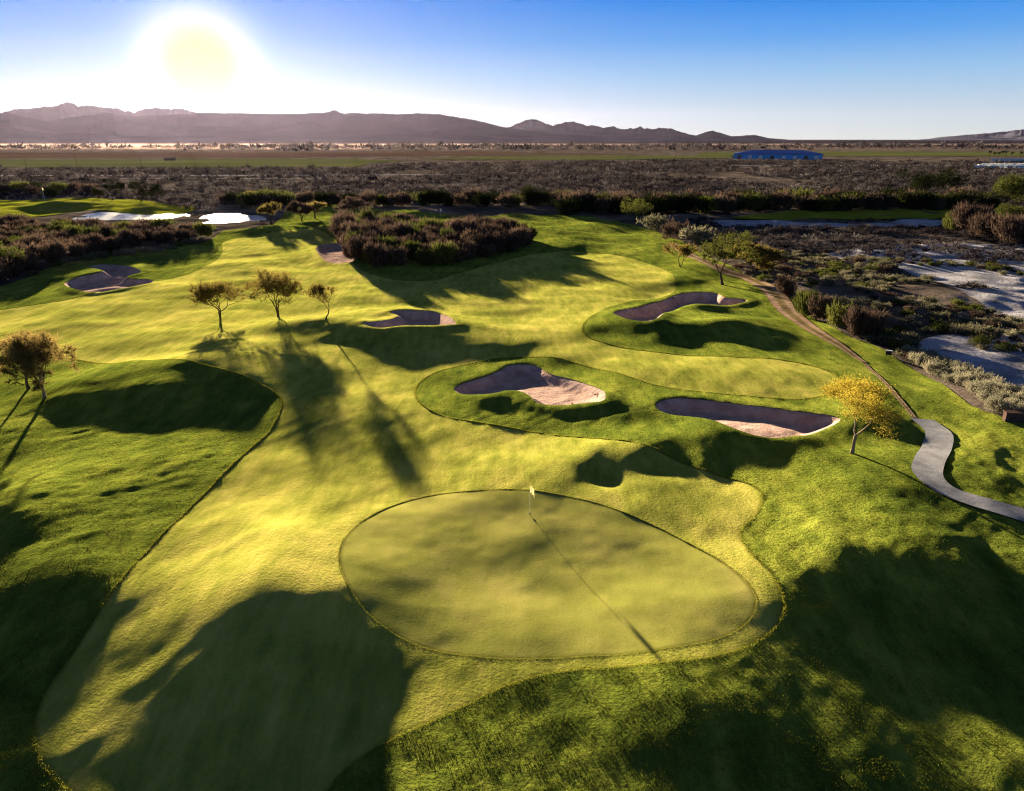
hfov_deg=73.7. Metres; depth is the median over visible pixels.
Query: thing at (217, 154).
fallow field
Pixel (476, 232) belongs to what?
thicket shrub
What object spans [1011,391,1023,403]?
silver shrub
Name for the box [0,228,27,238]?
thicket shrub
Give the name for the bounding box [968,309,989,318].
desert shrub
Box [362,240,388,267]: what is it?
thicket shrub
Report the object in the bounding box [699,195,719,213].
green tree
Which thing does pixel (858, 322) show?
thicket shrub
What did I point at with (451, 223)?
thicket shrub
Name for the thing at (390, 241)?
thicket shrub
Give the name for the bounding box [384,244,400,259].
thicket shrub
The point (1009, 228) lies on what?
thicket shrub
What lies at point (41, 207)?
turf
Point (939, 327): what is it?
desert shrub
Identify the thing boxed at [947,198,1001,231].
thicket shrub
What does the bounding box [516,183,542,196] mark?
evergreen tree
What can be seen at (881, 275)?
desert shrub
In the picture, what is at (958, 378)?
silver shrub
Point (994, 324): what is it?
desert shrub
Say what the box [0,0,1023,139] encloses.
sky
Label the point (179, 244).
desert shrub
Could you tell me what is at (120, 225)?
thicket shrub
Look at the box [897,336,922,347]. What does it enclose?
desert shrub
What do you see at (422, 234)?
thicket shrub
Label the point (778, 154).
warehouse
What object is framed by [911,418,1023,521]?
cart path
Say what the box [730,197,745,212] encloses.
tree line shrub
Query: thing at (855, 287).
desert shrub
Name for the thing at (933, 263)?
desert shrub
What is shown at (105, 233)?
thicket shrub
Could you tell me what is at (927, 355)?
silver shrub
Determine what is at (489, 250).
thicket shrub
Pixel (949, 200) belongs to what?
tree line shrub
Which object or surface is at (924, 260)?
desert shrub
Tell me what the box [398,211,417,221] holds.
thicket shrub
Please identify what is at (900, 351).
desert shrub
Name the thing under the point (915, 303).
desert shrub
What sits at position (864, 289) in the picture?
desert shrub
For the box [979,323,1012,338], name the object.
desert shrub
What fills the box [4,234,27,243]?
thicket shrub
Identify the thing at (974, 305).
desert shrub
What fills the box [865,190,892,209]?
tree line shrub
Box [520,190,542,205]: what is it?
tree line shrub
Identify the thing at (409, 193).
tree line shrub
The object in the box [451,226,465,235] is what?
thicket shrub
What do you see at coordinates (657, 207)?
tree line shrub
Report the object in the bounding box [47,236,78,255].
thicket shrub
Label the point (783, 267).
desert shrub
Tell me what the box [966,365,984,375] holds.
silver shrub
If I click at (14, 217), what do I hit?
thicket shrub
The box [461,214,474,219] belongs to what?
thicket shrub
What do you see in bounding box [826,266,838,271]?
desert shrub
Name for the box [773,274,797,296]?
thicket shrub
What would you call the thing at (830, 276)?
desert shrub
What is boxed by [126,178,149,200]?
evergreen tree
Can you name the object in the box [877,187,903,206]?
tree line shrub
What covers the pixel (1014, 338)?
desert shrub
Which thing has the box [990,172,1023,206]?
evergreen tree
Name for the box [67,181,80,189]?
tree line shrub
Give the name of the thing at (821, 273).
desert shrub
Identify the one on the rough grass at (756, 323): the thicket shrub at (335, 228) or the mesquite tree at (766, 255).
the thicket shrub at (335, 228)
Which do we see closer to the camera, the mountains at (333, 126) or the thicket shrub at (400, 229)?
the thicket shrub at (400, 229)
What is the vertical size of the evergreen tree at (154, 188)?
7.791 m
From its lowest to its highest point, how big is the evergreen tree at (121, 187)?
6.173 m
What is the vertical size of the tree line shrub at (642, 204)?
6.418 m
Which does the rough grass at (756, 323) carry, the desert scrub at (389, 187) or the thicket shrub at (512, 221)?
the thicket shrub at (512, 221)
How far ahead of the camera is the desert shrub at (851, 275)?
123.05 m
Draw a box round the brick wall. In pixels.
[1002,410,1023,422]
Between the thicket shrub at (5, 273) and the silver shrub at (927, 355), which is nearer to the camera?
the silver shrub at (927, 355)
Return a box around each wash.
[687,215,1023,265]
[712,219,944,227]
[827,243,1023,318]
[918,334,1023,386]
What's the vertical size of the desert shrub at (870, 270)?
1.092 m
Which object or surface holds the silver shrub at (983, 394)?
on the ground at (944, 292)
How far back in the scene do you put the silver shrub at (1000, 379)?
66.23 m
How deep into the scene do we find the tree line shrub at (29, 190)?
307.55 m
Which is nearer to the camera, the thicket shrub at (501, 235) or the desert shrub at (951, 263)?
the desert shrub at (951, 263)
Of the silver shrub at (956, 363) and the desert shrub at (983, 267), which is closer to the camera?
the silver shrub at (956, 363)
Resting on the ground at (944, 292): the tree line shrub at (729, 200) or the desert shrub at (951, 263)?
the tree line shrub at (729, 200)
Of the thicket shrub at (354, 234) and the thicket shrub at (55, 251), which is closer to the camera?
the thicket shrub at (55, 251)
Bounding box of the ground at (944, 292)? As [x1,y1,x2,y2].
[0,144,1023,548]
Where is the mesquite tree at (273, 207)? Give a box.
[256,201,281,223]
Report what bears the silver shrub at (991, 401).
on the ground at (944, 292)
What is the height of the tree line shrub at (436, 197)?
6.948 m
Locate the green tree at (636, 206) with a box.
[620,196,653,220]
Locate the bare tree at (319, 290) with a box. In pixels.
[306,281,338,318]
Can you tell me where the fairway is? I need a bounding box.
[0,229,838,790]
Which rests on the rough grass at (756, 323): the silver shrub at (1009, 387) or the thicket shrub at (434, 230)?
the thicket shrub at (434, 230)
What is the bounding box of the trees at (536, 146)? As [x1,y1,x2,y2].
[0,140,1023,150]
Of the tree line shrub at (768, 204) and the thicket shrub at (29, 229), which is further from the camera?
the tree line shrub at (768, 204)
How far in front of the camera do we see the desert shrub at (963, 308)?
99.66 m
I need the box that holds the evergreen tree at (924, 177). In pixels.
[896,169,952,191]
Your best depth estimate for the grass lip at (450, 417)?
40.07 m
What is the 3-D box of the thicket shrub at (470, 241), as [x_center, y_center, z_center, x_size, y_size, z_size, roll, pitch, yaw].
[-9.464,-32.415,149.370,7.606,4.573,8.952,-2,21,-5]
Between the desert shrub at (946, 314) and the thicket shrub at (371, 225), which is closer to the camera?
the desert shrub at (946, 314)
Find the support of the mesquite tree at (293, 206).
on the rough grass at (756, 323)
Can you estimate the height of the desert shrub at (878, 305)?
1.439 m
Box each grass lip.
[30,313,839,790]
[337,488,758,659]
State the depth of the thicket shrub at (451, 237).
152.88 m
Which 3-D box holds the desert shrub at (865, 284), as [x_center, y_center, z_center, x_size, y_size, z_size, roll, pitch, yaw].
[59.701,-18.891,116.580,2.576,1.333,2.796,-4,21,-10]
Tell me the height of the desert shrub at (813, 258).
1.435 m
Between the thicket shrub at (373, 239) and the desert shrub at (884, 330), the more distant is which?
the thicket shrub at (373, 239)
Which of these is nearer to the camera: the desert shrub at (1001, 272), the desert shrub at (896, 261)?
the desert shrub at (1001, 272)
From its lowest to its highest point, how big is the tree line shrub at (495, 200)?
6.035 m
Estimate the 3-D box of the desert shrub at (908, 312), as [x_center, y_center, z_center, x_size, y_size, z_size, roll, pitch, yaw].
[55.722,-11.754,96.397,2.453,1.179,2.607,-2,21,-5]
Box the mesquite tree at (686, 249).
[662,241,698,266]
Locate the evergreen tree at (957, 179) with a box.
[925,169,969,192]
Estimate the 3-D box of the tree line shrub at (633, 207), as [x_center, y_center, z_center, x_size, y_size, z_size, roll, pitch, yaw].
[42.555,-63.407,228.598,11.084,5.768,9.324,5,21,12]
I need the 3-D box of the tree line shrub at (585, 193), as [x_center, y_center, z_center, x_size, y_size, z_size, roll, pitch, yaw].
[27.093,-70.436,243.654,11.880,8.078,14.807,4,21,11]
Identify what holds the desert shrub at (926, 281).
on the ground at (944, 292)
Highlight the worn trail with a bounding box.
[862,363,916,417]
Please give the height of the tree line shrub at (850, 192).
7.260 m
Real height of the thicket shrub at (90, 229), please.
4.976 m
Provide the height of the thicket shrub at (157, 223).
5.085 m
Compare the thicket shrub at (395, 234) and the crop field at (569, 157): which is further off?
the crop field at (569, 157)
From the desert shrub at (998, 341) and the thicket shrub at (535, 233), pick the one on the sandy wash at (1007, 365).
the desert shrub at (998, 341)
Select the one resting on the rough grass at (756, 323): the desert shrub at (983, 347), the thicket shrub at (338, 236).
the thicket shrub at (338, 236)
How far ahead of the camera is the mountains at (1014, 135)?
17134.83 m
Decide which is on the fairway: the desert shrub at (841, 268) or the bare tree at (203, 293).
the bare tree at (203, 293)
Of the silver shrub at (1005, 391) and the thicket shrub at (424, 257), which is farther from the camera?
the thicket shrub at (424, 257)
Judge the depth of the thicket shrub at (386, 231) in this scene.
159.84 m
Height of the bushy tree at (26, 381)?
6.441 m
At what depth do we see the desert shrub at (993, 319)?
92.40 m
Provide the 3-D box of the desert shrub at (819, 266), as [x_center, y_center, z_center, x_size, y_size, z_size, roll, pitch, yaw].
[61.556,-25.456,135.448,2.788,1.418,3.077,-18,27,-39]
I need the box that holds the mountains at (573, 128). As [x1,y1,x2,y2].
[507,119,787,140]
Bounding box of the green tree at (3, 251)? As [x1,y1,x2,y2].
[0,245,25,264]
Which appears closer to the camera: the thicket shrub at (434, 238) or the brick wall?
the brick wall
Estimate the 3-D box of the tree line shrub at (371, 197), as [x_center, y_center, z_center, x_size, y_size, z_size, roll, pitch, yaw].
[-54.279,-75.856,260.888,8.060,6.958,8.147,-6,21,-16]
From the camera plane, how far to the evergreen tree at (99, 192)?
289.63 m
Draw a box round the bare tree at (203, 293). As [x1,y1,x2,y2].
[186,277,263,318]
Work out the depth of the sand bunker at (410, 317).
95.11 m
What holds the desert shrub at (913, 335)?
on the ground at (944, 292)
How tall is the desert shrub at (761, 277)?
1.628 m
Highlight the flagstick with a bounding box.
[529,486,533,513]
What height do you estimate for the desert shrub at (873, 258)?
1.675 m
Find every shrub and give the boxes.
[0,182,12,192]
[0,224,15,232]
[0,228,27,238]
[0,233,9,247]
[0,249,39,270]
[0,251,30,276]
[0,255,13,282]
[3,212,30,218]
[3,213,31,223]
[3,241,43,261]
[4,218,24,229]
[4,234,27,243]
[7,234,43,246]
[7,237,37,248]
[8,180,28,190]
[13,225,45,233]
[15,216,42,224]
[15,222,44,229]
[19,226,53,235]
[20,182,41,189]
[21,232,48,244]
[23,185,37,193]
[28,222,49,232]
[28,231,54,239]
[30,181,47,187]
[39,184,53,192]
[40,239,69,262]
[43,187,60,196]
[45,236,67,243]
[46,219,73,230]
[46,229,74,239]
[47,181,68,190]
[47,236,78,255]
[48,223,68,233]
[50,216,74,223]
[61,223,83,239]
[65,239,89,259]
[66,217,86,226]
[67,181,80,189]
[69,240,105,251]
[72,233,100,241]
[75,181,100,193]
[75,216,104,225]
[76,222,96,228]
[77,224,107,235]
[78,231,103,243]
[97,224,120,237]
[97,234,128,251]
[108,226,131,236]
[112,219,133,228]
[116,227,145,246]
[122,221,153,230]
[123,248,135,254]
[131,227,155,241]
[132,218,153,229]
[138,247,148,251]
[148,217,176,228]
[149,246,164,252]
[151,229,174,243]
[152,224,176,234]
[158,243,168,248]
[159,223,178,228]
[171,228,195,241]
[173,241,184,246]
[176,223,194,233]
[181,237,194,244]
[189,221,215,236]
[195,237,205,242]
[215,191,230,204]
[221,191,244,204]
[235,192,260,207]
[237,190,268,204]
[251,194,275,205]
[261,187,288,202]
[270,190,296,203]
[272,194,287,205]
[281,195,295,206]
[293,191,310,202]
[296,190,314,202]
[313,189,325,200]
[315,191,335,205]
[318,190,336,205]
[326,221,343,236]
[327,192,343,205]
[328,211,356,230]
[335,230,345,244]
[336,207,356,218]
[336,232,355,245]
[339,190,357,204]
[340,220,354,232]
[340,242,350,258]
[344,233,368,258]
[345,222,364,233]
[345,229,364,241]
[347,237,375,260]
[353,228,374,235]
[353,235,378,242]
[354,193,373,202]
[356,207,373,218]
[358,207,373,219]
[360,190,377,205]
[360,218,377,222]
[360,220,384,232]
[360,228,378,238]
[360,249,389,262]
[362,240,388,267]
[366,214,378,220]
[371,229,388,238]
[372,194,385,205]
[375,235,397,246]
[376,191,392,205]
[378,210,394,218]
[378,229,399,237]
[379,215,395,225]
[381,223,398,232]
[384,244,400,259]
[385,190,412,205]
[387,232,402,238]
[387,236,404,245]
[387,244,409,265]
[391,221,413,239]
[392,211,409,220]
[394,188,418,200]
[394,191,414,205]
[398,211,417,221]
[401,220,418,227]
[401,234,425,245]
[401,239,422,259]
[404,224,421,237]
[410,190,426,203]
[410,217,423,223]
[413,220,432,229]
[413,248,434,264]
[415,190,431,204]
[416,227,431,239]
[416,243,433,251]
[418,217,439,226]
[421,224,438,235]
[422,188,446,204]
[424,240,460,264]
[425,233,440,244]
[426,239,453,248]
[432,189,453,204]
[438,224,453,237]
[439,238,462,249]
[441,195,456,205]
[441,231,459,242]
[443,217,461,228]
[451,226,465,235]
[452,245,470,262]
[453,214,472,231]
[454,191,467,204]
[457,237,482,250]
[458,192,474,203]
[459,227,486,239]
[459,240,478,259]
[460,186,483,202]
[460,215,478,230]
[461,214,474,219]
[466,233,486,254]
[471,212,494,224]
[472,191,496,207]
[477,243,497,256]
[479,221,505,233]
[480,230,506,254]
[483,229,509,246]
[486,190,506,203]
[493,215,510,230]
[496,192,514,206]
[500,234,517,251]
[506,218,520,227]
[507,223,528,248]
[508,193,526,206]
[515,221,528,227]
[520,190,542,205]
[520,225,540,237]
[525,230,534,245]
[529,188,550,203]
[548,187,570,206]
[550,195,586,214]
[553,192,565,203]
[558,190,583,200]
[562,195,587,210]
[573,187,602,200]
[580,194,603,210]
[591,191,612,197]
[593,196,614,212]
[601,192,625,213]
[611,190,636,198]
[613,190,643,211]
[624,199,648,213]
[631,195,652,213]
[636,189,673,200]
[636,213,673,229]
[643,193,677,213]
[653,190,676,211]
[658,216,691,239]
[667,193,693,212]
[671,189,702,212]
[678,223,719,243]
[679,188,703,197]
[690,196,718,213]
[707,192,737,213]
[712,188,742,200]
[714,194,738,214]
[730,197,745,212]
[731,186,756,194]
[732,263,744,269]
[736,191,764,210]
[739,189,764,197]
[750,191,774,211]
[755,273,771,279]
[758,190,783,209]
[768,187,797,209]
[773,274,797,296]
[776,263,791,271]
[782,186,815,205]
[788,260,800,264]
[791,252,805,256]
[792,268,804,273]
[792,271,811,277]
[792,285,818,317]
[793,193,822,209]
[798,258,814,264]
[802,270,813,274]
[803,275,814,280]
[804,281,817,286]
[806,256,818,262]
[806,293,833,320]
[812,190,832,200]
[812,256,829,261]
[814,261,828,265]
[815,264,828,269]
[816,268,829,273]
[818,186,847,198]
[818,195,841,210]
[818,271,836,276]
[819,274,837,280]
[820,253,830,256]
[821,279,836,285]
[824,299,856,327]
[826,260,846,266]
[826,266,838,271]
[829,191,861,210]
[830,294,844,300]
[833,195,864,210]
[834,189,864,207]
[834,263,852,272]
[835,295,868,308]
[840,269,853,274]
[842,192,865,207]
[842,274,854,278]
[842,304,880,337]
[843,281,857,286]
[846,276,859,281]
[846,283,862,290]
[851,255,868,262]
[852,189,876,195]
[855,281,869,286]
[856,332,879,342]
[858,193,884,209]
[858,276,870,280]
[858,285,875,293]
[863,265,878,269]
[864,269,876,274]
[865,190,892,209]
[865,272,880,279]
[866,256,881,261]
[866,294,878,300]
[867,191,900,209]
[867,307,889,334]
[868,280,883,286]
[870,300,892,309]
[873,259,894,265]
[875,328,898,335]
[876,283,893,288]
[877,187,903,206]
[877,264,894,270]
[877,273,889,278]
[879,184,912,193]
[879,287,889,291]
[879,295,900,301]
[880,291,899,296]
[882,273,899,281]
[883,263,901,268]
[884,337,912,348]
[887,324,908,332]
[888,281,897,285]
[889,273,904,280]
[891,259,901,263]
[891,298,909,306]
[892,188,925,208]
[892,268,902,272]
[895,256,905,261]
[895,347,909,354]
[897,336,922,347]
[898,308,914,315]
[898,330,922,340]
[899,277,913,282]
[901,275,923,282]
[901,344,913,350]
[902,187,927,199]
[902,295,916,299]
[902,313,921,321]
[903,304,919,313]
[907,347,925,354]
[908,352,926,364]
[910,300,926,306]
[910,321,926,327]
[911,189,941,210]
[914,354,929,366]
[915,327,937,333]
[916,351,936,358]
[917,300,945,312]
[919,258,930,262]
[919,295,942,304]
[920,274,938,281]
[920,278,931,283]
[920,359,938,373]
[922,351,939,355]
[924,310,939,317]
[926,321,955,333]
[927,260,943,265]
[927,359,949,368]
[927,367,951,377]
[928,354,950,365]
[929,317,944,323]
[935,310,962,318]
[936,195,959,209]
[937,307,958,314]
[939,189,970,208]
[939,365,954,374]
[940,358,957,367]
[941,372,957,382]
[942,211,962,231]
[945,185,982,194]
[946,260,959,266]
[946,305,962,311]
[946,318,965,324]
[947,189,984,205]
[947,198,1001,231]
[949,323,965,330]
[950,296,965,305]
[950,325,971,335]
[950,360,962,368]
[950,364,968,373]
[952,305,967,310]
[952,371,974,384]
[959,361,976,371]
[960,378,975,385]
[961,317,974,321]
[962,302,985,307]
[962,369,983,381]
[964,261,977,266]
[964,380,977,393]
[966,321,985,335]
[966,333,993,345]
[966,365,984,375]
[967,193,977,206]
[967,209,1000,237]
[967,306,983,311]
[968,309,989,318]
[969,382,999,395]
[970,195,998,207]
[971,192,1002,209]
[972,343,989,349]
[972,370,993,380]
[973,317,987,323]
[973,377,987,384]
[974,191,991,196]
[974,264,986,268]
[976,388,997,400]
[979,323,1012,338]
[981,260,1001,266]
[982,319,1000,327]
[982,380,999,392]
[983,307,1002,313]
[984,394,1008,412]
[985,212,1023,243]
[985,263,1006,270]
[985,379,1001,391]
[986,316,1002,322]
[986,375,1005,385]
[991,312,1006,317]
[992,340,1020,351]
[993,387,1012,397]
[994,203,1023,217]
[994,339,1005,343]
[994,382,1016,393]
[994,400,1023,413]
[996,318,1018,327]
[997,270,1007,275]
[998,391,1016,399]
[1002,313,1023,322]
[1004,329,1019,336]
[1004,396,1023,409]
[1008,334,1023,342]
[1010,321,1023,328]
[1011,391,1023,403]
[1017,340,1023,351]
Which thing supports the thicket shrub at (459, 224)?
on the rough grass at (756, 323)
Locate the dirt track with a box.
[665,243,865,361]
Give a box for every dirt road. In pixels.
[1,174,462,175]
[156,178,269,178]
[765,165,887,165]
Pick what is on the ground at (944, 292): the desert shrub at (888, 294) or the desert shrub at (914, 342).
the desert shrub at (888, 294)
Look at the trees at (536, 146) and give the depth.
1754.46 m
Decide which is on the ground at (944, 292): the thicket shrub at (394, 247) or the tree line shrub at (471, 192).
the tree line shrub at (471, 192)
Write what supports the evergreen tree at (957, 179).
on the ground at (944, 292)
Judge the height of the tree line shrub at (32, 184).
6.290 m
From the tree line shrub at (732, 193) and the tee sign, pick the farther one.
the tree line shrub at (732, 193)
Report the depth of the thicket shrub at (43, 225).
179.16 m
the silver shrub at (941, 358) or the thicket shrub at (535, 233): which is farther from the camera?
the thicket shrub at (535, 233)
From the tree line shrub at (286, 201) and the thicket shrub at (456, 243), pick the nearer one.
the thicket shrub at (456, 243)
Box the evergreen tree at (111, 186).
[101,178,120,199]
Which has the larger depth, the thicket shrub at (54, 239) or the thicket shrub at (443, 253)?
the thicket shrub at (54, 239)
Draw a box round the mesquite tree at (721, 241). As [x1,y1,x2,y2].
[699,230,762,284]
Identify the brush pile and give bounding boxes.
[941,280,1010,290]
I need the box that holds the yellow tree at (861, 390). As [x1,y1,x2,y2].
[815,371,911,453]
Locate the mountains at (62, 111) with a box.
[5,102,196,120]
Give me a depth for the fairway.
45.99 m
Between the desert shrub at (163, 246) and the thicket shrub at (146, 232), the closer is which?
the desert shrub at (163, 246)
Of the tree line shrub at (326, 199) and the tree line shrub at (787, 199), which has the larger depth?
the tree line shrub at (326, 199)
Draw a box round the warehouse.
[733,150,823,159]
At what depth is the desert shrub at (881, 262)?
134.60 m
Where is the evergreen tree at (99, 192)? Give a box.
[91,188,106,197]
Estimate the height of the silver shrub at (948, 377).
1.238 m
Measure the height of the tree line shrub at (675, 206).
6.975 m
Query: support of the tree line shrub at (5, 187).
on the ground at (944, 292)
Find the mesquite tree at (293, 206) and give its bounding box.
[284,200,313,220]
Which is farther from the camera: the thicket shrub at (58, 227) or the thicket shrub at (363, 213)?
the thicket shrub at (363, 213)
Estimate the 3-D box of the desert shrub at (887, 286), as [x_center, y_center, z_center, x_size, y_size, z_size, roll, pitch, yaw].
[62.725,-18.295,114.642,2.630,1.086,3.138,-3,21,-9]
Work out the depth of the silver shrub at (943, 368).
71.49 m
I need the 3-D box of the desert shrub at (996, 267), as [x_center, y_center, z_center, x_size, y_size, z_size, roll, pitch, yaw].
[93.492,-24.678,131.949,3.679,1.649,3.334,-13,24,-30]
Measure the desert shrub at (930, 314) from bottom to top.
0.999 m
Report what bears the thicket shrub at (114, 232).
on the ground at (944, 292)
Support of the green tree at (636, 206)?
on the ground at (944, 292)
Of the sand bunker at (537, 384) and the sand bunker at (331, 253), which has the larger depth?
the sand bunker at (331, 253)
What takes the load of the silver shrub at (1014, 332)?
on the sandy wash at (1007, 365)
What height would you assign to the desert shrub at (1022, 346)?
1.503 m
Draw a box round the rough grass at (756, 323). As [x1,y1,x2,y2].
[0,205,1023,790]
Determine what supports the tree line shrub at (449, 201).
on the ground at (944, 292)
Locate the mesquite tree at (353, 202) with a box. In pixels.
[333,196,369,214]
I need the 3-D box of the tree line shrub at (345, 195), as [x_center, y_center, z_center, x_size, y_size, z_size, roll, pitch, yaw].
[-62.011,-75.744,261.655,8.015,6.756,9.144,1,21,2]
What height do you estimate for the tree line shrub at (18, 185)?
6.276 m
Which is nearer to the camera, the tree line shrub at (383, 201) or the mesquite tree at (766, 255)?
the mesquite tree at (766, 255)
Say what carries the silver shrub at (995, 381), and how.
on the ground at (944, 292)
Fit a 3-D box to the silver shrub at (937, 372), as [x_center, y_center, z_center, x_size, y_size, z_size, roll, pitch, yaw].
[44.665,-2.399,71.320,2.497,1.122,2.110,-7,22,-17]
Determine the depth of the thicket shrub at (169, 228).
170.84 m
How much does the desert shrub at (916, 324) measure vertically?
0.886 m
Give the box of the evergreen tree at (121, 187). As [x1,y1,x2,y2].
[115,181,125,193]
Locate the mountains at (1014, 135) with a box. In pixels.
[920,129,1023,139]
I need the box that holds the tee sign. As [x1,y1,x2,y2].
[885,350,892,355]
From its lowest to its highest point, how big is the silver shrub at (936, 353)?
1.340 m
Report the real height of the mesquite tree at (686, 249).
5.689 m
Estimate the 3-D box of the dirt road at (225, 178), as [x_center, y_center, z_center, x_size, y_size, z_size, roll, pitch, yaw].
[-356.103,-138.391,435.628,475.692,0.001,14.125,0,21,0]
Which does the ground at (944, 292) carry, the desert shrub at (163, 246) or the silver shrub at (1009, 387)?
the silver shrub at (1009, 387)
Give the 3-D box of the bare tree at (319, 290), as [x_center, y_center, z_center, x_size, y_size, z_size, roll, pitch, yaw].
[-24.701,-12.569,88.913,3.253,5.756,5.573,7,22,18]
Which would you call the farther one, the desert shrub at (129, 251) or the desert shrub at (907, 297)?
the desert shrub at (129, 251)
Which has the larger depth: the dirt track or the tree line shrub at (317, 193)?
the tree line shrub at (317, 193)
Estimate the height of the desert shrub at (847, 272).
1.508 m
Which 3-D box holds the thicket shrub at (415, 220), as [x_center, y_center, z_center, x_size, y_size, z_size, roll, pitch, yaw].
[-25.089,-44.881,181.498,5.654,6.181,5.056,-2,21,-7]
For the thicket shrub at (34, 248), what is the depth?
135.09 m
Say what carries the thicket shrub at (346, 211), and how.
on the rough grass at (756, 323)
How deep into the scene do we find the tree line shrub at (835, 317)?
89.08 m
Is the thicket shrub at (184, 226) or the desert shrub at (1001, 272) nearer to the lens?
the desert shrub at (1001, 272)
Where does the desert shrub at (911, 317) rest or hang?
on the ground at (944, 292)
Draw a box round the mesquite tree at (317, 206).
[306,201,326,217]
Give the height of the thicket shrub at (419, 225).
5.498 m
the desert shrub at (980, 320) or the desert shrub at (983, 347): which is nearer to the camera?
the desert shrub at (983, 347)
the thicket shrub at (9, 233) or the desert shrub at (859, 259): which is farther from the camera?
the thicket shrub at (9, 233)
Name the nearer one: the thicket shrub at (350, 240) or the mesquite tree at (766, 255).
the mesquite tree at (766, 255)
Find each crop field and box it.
[0,159,404,166]
[427,156,730,159]
[695,151,1023,155]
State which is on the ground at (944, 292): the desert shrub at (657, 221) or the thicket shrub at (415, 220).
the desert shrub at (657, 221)
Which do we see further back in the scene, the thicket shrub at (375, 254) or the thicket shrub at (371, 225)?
the thicket shrub at (371, 225)
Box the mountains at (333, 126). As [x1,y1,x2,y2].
[0,110,684,141]
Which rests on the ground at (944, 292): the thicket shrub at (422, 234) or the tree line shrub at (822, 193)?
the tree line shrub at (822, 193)
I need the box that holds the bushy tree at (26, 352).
[0,322,85,398]
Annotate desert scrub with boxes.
[0,157,1023,182]
[0,176,1023,216]
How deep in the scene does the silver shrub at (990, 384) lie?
64.24 m
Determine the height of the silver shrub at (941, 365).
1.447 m
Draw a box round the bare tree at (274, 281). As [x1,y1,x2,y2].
[241,268,307,316]
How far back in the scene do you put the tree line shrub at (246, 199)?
251.58 m
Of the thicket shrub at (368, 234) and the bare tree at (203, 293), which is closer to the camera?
the bare tree at (203, 293)
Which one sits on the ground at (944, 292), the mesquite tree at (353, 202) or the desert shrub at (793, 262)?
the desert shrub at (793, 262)
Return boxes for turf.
[0,198,195,216]
[732,208,955,219]
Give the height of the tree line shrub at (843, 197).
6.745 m
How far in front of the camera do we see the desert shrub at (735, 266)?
133.17 m
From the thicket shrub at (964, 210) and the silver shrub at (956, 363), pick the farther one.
the thicket shrub at (964, 210)
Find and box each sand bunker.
[64,264,152,291]
[316,243,354,263]
[364,310,455,327]
[454,364,605,404]
[614,292,746,320]
[656,398,840,437]
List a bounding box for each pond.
[72,212,189,219]
[201,213,265,222]
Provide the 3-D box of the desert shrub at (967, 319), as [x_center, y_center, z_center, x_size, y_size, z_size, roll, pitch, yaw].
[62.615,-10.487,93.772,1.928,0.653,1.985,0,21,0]
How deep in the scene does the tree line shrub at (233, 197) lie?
268.47 m
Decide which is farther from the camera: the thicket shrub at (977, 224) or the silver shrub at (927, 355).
the thicket shrub at (977, 224)
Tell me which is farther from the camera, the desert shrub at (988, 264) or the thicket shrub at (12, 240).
the thicket shrub at (12, 240)
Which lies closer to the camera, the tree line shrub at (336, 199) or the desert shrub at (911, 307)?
the desert shrub at (911, 307)
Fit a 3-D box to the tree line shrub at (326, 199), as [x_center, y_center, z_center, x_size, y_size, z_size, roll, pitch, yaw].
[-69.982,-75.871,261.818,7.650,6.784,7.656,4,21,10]
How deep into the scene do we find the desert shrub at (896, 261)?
138.04 m
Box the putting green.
[339,489,755,657]
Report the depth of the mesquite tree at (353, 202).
223.58 m
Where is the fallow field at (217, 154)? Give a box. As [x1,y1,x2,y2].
[0,151,644,157]
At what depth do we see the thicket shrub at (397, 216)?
189.03 m
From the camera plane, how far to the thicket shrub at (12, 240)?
152.62 m
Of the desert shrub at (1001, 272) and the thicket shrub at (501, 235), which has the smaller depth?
the desert shrub at (1001, 272)
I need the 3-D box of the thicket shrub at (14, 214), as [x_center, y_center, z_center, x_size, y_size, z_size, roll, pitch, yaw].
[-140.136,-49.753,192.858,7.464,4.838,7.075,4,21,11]
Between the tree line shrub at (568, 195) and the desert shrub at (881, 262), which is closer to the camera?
the desert shrub at (881, 262)
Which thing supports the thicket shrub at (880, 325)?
on the ground at (944, 292)
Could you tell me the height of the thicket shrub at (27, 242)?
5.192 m
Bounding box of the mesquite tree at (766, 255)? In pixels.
[726,240,786,273]
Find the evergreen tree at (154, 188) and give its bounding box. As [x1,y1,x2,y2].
[139,182,165,200]
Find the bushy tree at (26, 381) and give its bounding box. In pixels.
[0,330,65,388]
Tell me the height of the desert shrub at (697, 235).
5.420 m
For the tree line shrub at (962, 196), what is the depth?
245.11 m
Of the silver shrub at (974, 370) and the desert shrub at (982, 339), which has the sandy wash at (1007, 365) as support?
the desert shrub at (982, 339)
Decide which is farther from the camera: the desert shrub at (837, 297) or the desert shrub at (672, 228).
the desert shrub at (672, 228)
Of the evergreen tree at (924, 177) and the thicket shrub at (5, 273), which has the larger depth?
the evergreen tree at (924, 177)
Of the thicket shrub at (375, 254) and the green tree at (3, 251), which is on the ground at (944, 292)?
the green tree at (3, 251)
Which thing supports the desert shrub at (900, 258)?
on the sandy wash at (1004, 297)
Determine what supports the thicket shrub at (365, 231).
on the rough grass at (756, 323)
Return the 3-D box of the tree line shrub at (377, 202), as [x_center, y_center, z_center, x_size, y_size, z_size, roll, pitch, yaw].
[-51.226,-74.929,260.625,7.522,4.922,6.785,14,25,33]

